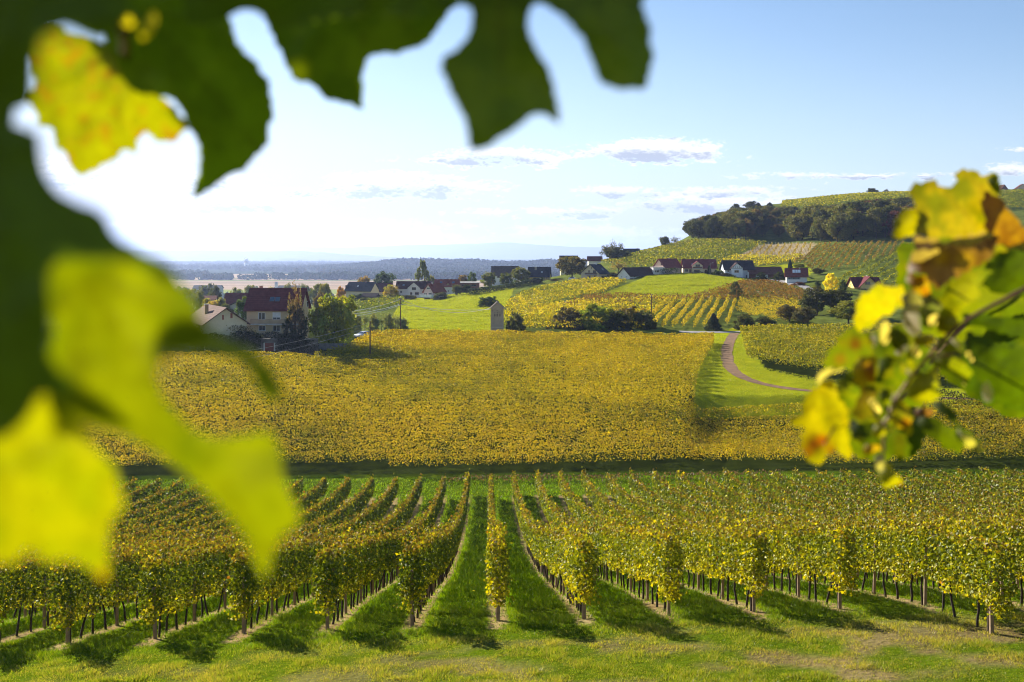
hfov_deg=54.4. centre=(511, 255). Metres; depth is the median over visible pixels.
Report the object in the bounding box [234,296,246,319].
round tree
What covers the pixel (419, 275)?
poplar tree
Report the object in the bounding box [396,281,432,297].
white gable house
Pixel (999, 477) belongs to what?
vine row
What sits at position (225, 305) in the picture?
garden tree
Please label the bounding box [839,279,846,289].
clipped bush
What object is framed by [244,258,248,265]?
smoke
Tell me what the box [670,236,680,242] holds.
skyline tree
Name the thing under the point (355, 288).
navy roof house
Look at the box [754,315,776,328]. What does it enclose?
roadside bush
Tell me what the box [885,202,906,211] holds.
wood tree
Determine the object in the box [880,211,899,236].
wood tree
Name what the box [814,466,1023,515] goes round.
vine row
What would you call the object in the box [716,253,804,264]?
vineyard
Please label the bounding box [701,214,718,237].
wood tree
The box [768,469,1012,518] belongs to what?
vine row
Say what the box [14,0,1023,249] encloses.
sky
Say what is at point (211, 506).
vine row
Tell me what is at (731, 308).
vine row
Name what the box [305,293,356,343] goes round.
walnut tree
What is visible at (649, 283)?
grass
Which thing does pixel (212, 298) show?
farm cottage
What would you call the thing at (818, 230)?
wood tree
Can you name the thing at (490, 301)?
meadow bush
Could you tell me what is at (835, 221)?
wood tree
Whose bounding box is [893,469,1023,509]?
vine row
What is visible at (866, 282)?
yellow gable house
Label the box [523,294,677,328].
vineyard
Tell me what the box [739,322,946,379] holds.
vineyard
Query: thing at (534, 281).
hedge
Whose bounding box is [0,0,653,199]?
vine shoot
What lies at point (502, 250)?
mountains
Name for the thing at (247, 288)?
garden tree
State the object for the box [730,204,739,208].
wood tree
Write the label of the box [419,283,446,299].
pink house
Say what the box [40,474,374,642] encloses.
vine row
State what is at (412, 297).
garden shrub
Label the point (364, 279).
garden tree
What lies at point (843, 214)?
wood tree
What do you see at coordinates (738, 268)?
timbered house
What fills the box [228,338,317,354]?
retaining wall
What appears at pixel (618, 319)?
roadside bush
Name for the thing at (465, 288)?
garden tree
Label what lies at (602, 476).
bank scrub
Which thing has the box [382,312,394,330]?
willow shrub
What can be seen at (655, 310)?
vine row
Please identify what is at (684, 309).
vine row
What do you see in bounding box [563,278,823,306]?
vineyard
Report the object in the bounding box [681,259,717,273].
plum roof house
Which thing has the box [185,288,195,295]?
garden tree
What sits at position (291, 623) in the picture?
grass
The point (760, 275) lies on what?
garden shrub
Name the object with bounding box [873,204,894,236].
wood tree
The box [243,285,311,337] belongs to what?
house
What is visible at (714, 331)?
lane
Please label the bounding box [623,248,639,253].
crest house
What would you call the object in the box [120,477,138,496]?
vine row
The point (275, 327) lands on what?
window
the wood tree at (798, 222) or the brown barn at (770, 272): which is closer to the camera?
the brown barn at (770, 272)
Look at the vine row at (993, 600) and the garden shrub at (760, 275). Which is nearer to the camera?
the vine row at (993, 600)
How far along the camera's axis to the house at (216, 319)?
194.42 m
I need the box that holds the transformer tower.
[489,301,504,335]
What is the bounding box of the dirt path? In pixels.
[720,333,974,399]
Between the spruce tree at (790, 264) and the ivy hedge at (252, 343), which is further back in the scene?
the spruce tree at (790, 264)
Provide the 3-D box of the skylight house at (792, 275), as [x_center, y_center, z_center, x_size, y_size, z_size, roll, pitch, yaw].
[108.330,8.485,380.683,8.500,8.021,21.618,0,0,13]
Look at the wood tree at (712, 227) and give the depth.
566.13 m
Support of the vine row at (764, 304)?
on the ground at (336, 472)
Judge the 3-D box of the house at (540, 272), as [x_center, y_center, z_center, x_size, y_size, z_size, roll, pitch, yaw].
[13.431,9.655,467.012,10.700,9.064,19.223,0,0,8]
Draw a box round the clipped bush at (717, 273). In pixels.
[711,270,723,275]
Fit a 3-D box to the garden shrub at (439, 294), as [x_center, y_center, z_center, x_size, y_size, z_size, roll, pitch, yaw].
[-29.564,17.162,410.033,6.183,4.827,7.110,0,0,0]
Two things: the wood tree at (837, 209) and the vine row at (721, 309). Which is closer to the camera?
the vine row at (721, 309)
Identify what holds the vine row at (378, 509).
on the ground at (336, 472)
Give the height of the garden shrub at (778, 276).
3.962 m
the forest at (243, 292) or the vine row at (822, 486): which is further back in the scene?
the forest at (243, 292)
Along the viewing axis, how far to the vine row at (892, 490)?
93.45 m
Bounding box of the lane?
[679,326,824,332]
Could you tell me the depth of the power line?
234.32 m
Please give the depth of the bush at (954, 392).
150.77 m
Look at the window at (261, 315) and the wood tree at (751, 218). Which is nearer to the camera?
the window at (261, 315)
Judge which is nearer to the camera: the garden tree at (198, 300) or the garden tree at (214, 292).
the garden tree at (198, 300)
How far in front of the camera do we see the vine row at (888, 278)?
358.43 m
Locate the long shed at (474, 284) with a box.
[460,281,480,291]
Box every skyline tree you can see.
[599,239,624,261]
[599,247,631,258]
[660,236,669,244]
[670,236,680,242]
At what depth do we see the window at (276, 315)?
199.95 m
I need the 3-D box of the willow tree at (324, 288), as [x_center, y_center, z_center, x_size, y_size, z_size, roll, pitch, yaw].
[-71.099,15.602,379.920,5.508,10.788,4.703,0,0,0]
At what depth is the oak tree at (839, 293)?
276.73 m
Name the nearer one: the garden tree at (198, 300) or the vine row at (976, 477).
the vine row at (976, 477)
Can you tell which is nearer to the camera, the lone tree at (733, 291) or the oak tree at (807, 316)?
the oak tree at (807, 316)
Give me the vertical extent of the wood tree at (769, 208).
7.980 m
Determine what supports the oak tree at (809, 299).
on the ground at (336, 472)
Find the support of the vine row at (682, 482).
on the ground at (336, 472)
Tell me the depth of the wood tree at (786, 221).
549.49 m
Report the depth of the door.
192.05 m
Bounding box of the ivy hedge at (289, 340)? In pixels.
[275,333,318,353]
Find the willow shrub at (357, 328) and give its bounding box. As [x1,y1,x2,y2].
[351,311,361,332]
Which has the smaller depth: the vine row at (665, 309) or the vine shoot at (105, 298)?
the vine shoot at (105, 298)
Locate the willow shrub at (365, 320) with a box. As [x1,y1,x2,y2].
[360,310,369,330]
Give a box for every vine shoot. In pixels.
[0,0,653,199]
[0,120,301,580]
[792,168,1023,487]
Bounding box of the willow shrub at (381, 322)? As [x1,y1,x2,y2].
[379,313,387,330]
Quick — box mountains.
[141,242,608,258]
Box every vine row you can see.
[0,476,351,641]
[0,477,328,618]
[2,475,303,604]
[12,510,230,598]
[28,502,221,550]
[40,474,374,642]
[109,491,213,534]
[111,484,206,528]
[113,475,185,521]
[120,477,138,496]
[122,475,162,512]
[129,473,398,638]
[221,473,422,632]
[305,476,446,629]
[387,468,470,626]
[473,473,515,620]
[511,471,608,618]
[534,469,689,615]
[558,470,780,611]
[580,466,866,608]
[605,472,1023,633]
[628,467,1023,603]
[651,295,676,321]
[651,467,1023,587]
[652,295,669,315]
[661,295,687,326]
[670,295,695,326]
[674,470,1023,568]
[681,295,703,326]
[693,295,712,326]
[698,469,1023,543]
[703,295,721,325]
[717,294,729,318]
[721,467,1019,519]
[725,298,735,322]
[735,306,759,315]
[738,299,788,320]
[738,302,776,320]
[739,296,793,317]
[744,469,1009,518]
[749,295,802,315]
[754,295,782,306]
[760,296,797,307]
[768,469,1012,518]
[774,296,800,307]
[783,296,798,303]
[791,466,1023,516]
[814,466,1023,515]
[826,252,885,282]
[837,243,908,285]
[838,467,1023,514]
[850,257,897,284]
[861,468,1023,510]
[873,263,898,278]
[877,272,897,283]
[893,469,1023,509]
[908,468,1023,506]
[932,468,1023,503]
[955,466,1023,496]
[978,466,1023,492]
[1002,465,1023,485]
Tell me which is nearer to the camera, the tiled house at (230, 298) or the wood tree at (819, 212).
the tiled house at (230, 298)
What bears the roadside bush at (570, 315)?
on the ground at (336, 472)
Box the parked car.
[353,331,368,337]
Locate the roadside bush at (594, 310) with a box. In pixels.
[579,303,620,331]
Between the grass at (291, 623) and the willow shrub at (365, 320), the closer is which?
the grass at (291, 623)
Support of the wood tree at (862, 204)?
on the ground at (336, 472)
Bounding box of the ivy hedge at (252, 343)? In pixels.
[214,330,263,350]
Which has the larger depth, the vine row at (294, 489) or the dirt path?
the dirt path
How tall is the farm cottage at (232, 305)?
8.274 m
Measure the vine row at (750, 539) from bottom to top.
18.209 m
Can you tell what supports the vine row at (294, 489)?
on the ground at (336, 472)
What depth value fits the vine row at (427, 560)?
34.34 m
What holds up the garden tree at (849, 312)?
on the ground at (336, 472)
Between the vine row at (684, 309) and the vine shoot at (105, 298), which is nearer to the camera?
the vine shoot at (105, 298)
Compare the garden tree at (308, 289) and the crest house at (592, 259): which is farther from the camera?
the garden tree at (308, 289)
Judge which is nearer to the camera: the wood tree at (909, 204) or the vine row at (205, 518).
the vine row at (205, 518)
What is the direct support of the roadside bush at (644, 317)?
on the ground at (336, 472)
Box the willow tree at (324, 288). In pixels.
[319,283,331,295]
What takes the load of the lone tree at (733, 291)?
on the ground at (336, 472)
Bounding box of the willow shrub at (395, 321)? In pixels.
[391,313,399,328]
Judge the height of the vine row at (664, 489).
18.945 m
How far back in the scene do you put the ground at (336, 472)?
120.45 m
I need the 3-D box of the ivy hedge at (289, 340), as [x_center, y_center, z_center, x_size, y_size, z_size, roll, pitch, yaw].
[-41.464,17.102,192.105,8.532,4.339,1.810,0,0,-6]
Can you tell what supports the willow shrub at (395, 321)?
on the ground at (336, 472)
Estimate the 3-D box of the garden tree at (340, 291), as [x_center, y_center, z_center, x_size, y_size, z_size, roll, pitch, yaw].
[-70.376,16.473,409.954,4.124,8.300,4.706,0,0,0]
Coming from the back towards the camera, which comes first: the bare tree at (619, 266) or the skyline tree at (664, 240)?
the skyline tree at (664, 240)
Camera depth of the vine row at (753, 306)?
279.02 m
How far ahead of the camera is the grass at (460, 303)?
320.28 m
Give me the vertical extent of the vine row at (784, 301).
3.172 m
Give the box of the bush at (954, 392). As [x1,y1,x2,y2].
[915,389,994,411]
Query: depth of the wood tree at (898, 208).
515.10 m
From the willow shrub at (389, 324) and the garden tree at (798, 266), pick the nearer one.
the willow shrub at (389, 324)
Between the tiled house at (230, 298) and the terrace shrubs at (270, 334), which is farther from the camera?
the tiled house at (230, 298)
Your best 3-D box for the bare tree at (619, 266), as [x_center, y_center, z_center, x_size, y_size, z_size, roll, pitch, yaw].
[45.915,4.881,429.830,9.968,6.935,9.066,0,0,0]
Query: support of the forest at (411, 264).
on the ground at (336, 472)
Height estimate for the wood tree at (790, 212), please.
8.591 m
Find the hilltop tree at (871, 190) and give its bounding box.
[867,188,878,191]
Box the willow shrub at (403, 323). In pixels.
[394,317,408,328]
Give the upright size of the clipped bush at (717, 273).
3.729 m
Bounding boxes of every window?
[258,312,264,318]
[259,325,265,330]
[273,312,280,318]
[273,325,279,330]
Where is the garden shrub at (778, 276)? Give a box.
[772,272,785,279]
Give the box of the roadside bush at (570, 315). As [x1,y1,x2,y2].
[545,307,585,329]
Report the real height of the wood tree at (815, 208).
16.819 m
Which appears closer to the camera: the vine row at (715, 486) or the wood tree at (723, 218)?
the vine row at (715, 486)
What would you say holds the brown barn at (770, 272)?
on the ground at (336, 472)
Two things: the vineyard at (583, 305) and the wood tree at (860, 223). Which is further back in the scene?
the wood tree at (860, 223)
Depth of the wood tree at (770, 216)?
602.00 m
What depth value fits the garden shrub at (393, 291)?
439.20 m
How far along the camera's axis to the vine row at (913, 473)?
100.79 m
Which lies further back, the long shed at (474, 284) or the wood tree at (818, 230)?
the wood tree at (818, 230)
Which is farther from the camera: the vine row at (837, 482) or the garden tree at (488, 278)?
the garden tree at (488, 278)
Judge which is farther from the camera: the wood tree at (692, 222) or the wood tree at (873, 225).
the wood tree at (692, 222)
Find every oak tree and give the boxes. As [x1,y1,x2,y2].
[775,304,799,321]
[791,306,817,323]
[799,285,839,314]
[829,287,852,307]
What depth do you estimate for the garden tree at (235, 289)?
429.86 m
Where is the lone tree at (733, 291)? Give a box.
[728,281,742,297]
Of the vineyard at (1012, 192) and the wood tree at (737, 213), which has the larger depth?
the vineyard at (1012, 192)
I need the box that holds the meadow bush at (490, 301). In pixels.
[477,296,498,306]
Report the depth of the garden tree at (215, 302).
291.22 m
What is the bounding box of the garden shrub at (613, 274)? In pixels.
[607,272,616,277]
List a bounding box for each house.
[223,293,247,304]
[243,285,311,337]
[344,281,379,297]
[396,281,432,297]
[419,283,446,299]
[434,279,459,293]
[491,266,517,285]
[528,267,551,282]
[559,256,577,274]
[580,262,610,277]
[587,256,602,264]
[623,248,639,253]
[652,258,682,273]
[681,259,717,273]
[719,260,755,277]
[784,268,808,282]
[846,276,881,288]
[1014,184,1023,188]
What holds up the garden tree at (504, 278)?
on the ground at (336, 472)
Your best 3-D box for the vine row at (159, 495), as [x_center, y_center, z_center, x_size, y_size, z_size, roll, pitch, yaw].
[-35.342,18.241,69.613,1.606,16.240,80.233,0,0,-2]
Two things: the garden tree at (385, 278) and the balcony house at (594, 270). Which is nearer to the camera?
the balcony house at (594, 270)
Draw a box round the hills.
[143,250,404,260]
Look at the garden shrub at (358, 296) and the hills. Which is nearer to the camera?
the garden shrub at (358, 296)
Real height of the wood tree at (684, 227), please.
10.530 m
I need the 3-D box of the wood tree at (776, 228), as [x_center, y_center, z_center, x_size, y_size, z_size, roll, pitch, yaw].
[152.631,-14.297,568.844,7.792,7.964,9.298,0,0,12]
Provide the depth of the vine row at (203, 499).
87.78 m
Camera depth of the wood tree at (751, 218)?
570.30 m
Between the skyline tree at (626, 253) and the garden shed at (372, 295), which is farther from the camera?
the skyline tree at (626, 253)
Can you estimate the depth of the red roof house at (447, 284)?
453.79 m
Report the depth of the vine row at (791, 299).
297.74 m
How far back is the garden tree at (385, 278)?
518.59 m
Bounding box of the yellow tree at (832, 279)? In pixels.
[822,273,838,291]
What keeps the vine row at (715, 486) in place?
on the ground at (336, 472)
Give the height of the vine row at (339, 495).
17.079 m
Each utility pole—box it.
[369,321,370,360]
[398,298,402,328]
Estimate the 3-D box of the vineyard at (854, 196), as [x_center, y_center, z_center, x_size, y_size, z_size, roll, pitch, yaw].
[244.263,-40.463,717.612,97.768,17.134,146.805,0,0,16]
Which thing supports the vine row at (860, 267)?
on the ground at (336, 472)
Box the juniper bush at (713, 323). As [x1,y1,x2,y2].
[703,313,722,330]
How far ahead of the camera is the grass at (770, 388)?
167.47 m
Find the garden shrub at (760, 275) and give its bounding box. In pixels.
[754,272,767,279]
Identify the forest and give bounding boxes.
[164,260,559,279]
[184,286,333,299]
[298,257,587,272]
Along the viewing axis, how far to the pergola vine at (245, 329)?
194.97 m
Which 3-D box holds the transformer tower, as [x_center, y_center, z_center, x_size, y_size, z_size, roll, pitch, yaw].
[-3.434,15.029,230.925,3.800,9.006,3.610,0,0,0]
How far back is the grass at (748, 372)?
178.62 m
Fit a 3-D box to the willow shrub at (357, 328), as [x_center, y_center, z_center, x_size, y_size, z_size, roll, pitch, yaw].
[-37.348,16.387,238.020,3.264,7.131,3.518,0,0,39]
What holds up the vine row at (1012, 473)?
on the ground at (336, 472)
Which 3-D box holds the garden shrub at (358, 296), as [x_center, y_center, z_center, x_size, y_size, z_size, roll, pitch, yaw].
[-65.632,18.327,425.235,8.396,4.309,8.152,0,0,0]
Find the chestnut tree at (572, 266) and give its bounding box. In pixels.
[555,256,587,276]
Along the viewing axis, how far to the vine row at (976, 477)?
104.53 m
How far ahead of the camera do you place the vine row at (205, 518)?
74.73 m
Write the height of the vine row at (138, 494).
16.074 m
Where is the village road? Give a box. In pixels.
[766,278,819,298]
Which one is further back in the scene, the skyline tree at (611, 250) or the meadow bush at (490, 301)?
the skyline tree at (611, 250)
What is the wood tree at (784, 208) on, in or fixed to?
on the ground at (336, 472)
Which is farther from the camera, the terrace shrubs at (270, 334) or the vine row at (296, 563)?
the terrace shrubs at (270, 334)
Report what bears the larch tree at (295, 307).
on the ground at (336, 472)
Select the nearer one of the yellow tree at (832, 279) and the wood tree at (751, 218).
the yellow tree at (832, 279)
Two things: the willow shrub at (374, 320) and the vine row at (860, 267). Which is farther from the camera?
the vine row at (860, 267)
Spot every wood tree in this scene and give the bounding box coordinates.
[682,222,694,234]
[687,218,701,237]
[687,219,705,238]
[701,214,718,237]
[702,215,720,237]
[718,213,739,237]
[722,218,747,238]
[724,208,736,213]
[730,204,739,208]
[730,210,763,235]
[735,212,759,237]
[737,218,755,238]
[743,201,756,207]
[752,209,763,220]
[762,205,773,214]
[763,218,772,227]
[767,214,775,226]
[770,217,782,224]
[772,210,780,216]
[772,224,785,234]
[780,206,791,213]
[782,213,807,239]
[783,209,794,215]
[788,213,814,240]
[792,207,814,215]
[804,209,830,237]
[807,205,826,213]
[808,204,822,209]
[809,218,830,240]
[810,214,828,235]
[813,206,832,216]
[821,214,853,240]
[823,203,856,219]
[828,211,856,239]
[845,209,869,238]
[847,204,862,211]
[850,200,874,212]
[859,212,871,235]
[865,199,889,215]
[866,206,889,237]
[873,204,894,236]
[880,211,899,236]
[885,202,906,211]
[891,199,910,206]
[891,207,911,236]
[901,202,915,207]
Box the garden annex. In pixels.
[650,267,664,274]
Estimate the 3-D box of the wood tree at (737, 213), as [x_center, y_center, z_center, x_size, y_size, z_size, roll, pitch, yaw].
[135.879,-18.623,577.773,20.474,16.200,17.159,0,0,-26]
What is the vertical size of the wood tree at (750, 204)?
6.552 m
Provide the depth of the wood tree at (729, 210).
603.64 m
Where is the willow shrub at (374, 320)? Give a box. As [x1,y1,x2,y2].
[366,312,379,330]
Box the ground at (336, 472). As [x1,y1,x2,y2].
[0,194,1023,681]
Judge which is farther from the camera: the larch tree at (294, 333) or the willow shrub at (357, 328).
the willow shrub at (357, 328)
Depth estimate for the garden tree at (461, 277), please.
504.36 m
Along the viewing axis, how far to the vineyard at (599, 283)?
331.55 m
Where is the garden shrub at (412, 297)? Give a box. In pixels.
[403,295,416,299]
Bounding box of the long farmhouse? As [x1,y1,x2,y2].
[377,283,392,294]
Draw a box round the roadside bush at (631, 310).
[613,305,646,327]
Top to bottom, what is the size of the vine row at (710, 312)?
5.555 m
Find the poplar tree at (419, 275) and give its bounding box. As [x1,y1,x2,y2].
[415,259,429,280]
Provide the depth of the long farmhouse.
468.32 m
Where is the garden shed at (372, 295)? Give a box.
[361,293,379,297]
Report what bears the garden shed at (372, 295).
on the ground at (336, 472)
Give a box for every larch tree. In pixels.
[281,302,308,337]
[286,280,306,329]
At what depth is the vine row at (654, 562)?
35.42 m
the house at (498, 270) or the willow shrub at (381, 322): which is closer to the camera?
the willow shrub at (381, 322)
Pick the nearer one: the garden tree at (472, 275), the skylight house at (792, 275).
the skylight house at (792, 275)
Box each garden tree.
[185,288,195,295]
[192,290,204,308]
[195,283,219,295]
[201,298,210,306]
[207,285,221,299]
[207,300,218,305]
[217,297,225,305]
[221,304,233,311]
[230,287,242,292]
[244,285,254,292]
[300,283,313,305]
[308,283,319,299]
[313,291,324,307]
[336,286,345,297]
[357,276,369,281]
[373,271,396,282]
[452,284,461,294]
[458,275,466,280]
[461,284,470,293]
[467,272,476,280]
[480,271,495,286]
[499,272,512,284]
[510,266,530,282]
[792,264,804,267]
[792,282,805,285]
[809,268,825,274]
[827,298,859,323]
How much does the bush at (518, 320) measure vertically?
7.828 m
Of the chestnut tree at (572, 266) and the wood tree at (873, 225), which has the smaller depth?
the chestnut tree at (572, 266)
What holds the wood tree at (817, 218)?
on the ground at (336, 472)
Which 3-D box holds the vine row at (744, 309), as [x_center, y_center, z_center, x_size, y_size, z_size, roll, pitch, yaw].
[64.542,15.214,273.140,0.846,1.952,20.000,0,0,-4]
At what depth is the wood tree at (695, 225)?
577.56 m
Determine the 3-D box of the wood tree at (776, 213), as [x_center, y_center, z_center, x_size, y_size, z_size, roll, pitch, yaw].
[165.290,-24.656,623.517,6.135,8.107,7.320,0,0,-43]
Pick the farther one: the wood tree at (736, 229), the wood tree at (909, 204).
the wood tree at (736, 229)
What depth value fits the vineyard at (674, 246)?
498.74 m
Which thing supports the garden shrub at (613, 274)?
on the ground at (336, 472)
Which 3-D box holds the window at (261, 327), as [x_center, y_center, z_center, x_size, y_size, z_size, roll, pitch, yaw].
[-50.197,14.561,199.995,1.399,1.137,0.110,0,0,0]
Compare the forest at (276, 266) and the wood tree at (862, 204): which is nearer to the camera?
the wood tree at (862, 204)
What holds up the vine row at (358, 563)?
on the ground at (336, 472)
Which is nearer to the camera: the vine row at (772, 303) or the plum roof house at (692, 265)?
the vine row at (772, 303)
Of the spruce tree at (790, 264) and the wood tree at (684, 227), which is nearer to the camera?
the spruce tree at (790, 264)
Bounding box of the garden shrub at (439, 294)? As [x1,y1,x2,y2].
[433,292,447,299]
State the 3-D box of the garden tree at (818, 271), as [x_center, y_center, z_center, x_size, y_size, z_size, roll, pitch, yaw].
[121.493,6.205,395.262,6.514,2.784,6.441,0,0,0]
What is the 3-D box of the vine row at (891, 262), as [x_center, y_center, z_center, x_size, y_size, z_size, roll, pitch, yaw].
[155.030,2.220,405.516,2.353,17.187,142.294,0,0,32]
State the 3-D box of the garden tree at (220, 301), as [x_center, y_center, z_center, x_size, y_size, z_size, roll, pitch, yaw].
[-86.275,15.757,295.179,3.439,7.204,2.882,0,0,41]
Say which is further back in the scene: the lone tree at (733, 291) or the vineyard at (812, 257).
the vineyard at (812, 257)
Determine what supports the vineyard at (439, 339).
on the ground at (336, 472)
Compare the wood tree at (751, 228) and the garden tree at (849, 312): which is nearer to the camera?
the garden tree at (849, 312)
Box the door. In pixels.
[265,343,273,350]
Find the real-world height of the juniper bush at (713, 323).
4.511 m
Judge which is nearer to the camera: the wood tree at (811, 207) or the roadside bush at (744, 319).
the roadside bush at (744, 319)
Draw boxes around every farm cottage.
[196,296,218,301]
[227,300,246,320]
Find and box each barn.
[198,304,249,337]
[616,267,654,278]
[747,267,782,277]
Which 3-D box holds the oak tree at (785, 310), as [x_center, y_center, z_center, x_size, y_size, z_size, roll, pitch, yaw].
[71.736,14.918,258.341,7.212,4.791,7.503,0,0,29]
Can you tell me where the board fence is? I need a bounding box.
[318,343,346,349]
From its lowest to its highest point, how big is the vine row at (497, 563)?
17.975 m
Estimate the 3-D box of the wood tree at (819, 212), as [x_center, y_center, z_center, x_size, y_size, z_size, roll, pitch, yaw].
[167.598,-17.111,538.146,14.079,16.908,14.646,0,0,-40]
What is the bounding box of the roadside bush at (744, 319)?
[733,313,754,329]
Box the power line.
[403,300,488,312]
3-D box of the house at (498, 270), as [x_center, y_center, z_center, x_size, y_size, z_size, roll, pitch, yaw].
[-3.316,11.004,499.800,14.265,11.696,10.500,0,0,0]
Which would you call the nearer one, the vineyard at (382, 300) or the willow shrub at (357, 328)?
the willow shrub at (357, 328)
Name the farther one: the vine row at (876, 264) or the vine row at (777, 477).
the vine row at (876, 264)
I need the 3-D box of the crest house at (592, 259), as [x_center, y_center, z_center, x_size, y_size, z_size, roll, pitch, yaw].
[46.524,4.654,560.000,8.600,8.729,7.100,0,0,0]
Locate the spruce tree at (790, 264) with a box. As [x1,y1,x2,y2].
[788,259,792,267]
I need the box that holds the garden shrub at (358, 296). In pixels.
[353,294,361,299]
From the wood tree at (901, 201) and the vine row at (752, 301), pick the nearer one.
the vine row at (752, 301)
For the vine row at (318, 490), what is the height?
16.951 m
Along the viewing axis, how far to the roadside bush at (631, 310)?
246.14 m
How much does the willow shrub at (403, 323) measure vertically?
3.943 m
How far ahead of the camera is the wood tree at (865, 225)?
524.76 m
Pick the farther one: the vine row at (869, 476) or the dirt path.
the dirt path
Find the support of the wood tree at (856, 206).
on the ground at (336, 472)
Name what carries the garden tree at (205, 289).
on the ground at (336, 472)
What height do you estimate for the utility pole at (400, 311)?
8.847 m
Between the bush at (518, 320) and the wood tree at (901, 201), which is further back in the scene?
the wood tree at (901, 201)
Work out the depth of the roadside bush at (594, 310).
240.68 m
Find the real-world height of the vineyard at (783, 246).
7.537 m
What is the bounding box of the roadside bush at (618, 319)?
[600,309,635,331]
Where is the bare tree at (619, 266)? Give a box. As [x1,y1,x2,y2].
[608,259,626,272]
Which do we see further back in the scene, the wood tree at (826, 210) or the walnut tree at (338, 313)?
the wood tree at (826, 210)
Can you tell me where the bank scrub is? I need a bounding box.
[445,469,783,481]
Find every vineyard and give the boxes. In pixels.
[38,328,1023,466]
[352,294,404,310]
[504,276,626,327]
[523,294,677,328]
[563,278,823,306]
[601,238,765,266]
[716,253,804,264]
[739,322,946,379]
[748,242,811,254]
[780,190,910,206]
[791,240,903,269]
[998,189,1023,208]
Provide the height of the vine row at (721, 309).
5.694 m
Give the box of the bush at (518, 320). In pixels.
[506,311,526,335]
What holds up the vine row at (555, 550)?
on the ground at (336, 472)
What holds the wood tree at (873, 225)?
on the ground at (336, 472)
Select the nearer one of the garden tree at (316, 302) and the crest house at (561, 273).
the garden tree at (316, 302)
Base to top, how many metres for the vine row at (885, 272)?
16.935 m
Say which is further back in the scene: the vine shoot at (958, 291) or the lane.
the lane
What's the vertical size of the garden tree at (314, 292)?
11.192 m
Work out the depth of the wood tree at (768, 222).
595.82 m
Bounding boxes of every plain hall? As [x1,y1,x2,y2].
[193,285,223,297]
[277,285,299,287]
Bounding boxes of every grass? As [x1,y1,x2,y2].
[0,585,1023,681]
[387,288,513,332]
[597,272,746,296]
[695,334,990,414]
[733,335,957,394]
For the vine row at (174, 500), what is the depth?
94.50 m
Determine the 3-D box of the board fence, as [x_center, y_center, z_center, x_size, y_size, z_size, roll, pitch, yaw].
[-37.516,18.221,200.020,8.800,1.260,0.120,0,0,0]
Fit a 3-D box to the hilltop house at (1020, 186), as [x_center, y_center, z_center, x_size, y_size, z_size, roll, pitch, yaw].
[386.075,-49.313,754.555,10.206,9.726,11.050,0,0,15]
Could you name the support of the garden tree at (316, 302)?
on the ground at (336, 472)
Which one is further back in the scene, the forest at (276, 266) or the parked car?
the forest at (276, 266)
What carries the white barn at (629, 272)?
on the ground at (336, 472)
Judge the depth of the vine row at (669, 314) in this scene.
269.82 m
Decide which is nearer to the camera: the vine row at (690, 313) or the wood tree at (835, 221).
the vine row at (690, 313)
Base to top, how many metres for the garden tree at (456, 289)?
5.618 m
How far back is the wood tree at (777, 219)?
595.60 m
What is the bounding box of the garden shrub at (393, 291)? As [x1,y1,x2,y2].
[382,284,398,296]
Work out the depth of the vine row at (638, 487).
34.79 m
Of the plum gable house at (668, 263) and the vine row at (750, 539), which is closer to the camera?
the vine row at (750, 539)
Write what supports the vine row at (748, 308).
on the ground at (336, 472)
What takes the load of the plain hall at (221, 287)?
on the ground at (336, 472)
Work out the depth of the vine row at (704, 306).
267.72 m
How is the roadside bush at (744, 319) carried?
on the ground at (336, 472)
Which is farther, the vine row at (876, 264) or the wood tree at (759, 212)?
the wood tree at (759, 212)
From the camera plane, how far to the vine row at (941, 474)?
102.92 m
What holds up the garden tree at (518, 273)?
on the ground at (336, 472)
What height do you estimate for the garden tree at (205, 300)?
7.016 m
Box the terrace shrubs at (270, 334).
[247,331,309,337]
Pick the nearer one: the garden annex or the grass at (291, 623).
the grass at (291, 623)
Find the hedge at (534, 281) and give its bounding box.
[467,277,544,294]
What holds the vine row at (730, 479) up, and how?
on the ground at (336, 472)
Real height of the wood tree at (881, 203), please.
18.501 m
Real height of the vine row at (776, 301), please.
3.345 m
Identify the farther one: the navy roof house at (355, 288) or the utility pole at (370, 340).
the navy roof house at (355, 288)
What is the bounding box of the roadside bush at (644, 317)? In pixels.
[631,310,656,329]
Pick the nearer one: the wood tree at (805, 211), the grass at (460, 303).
the grass at (460, 303)
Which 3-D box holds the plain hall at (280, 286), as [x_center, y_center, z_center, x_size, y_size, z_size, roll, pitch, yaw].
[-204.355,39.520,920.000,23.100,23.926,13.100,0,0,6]
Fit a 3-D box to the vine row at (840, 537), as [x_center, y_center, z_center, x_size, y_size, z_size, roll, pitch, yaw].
[8.892,17.026,70.819,1.234,18.038,82.696,0,0,-1]
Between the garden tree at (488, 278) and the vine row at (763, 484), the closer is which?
the vine row at (763, 484)
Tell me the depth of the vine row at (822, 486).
92.19 m

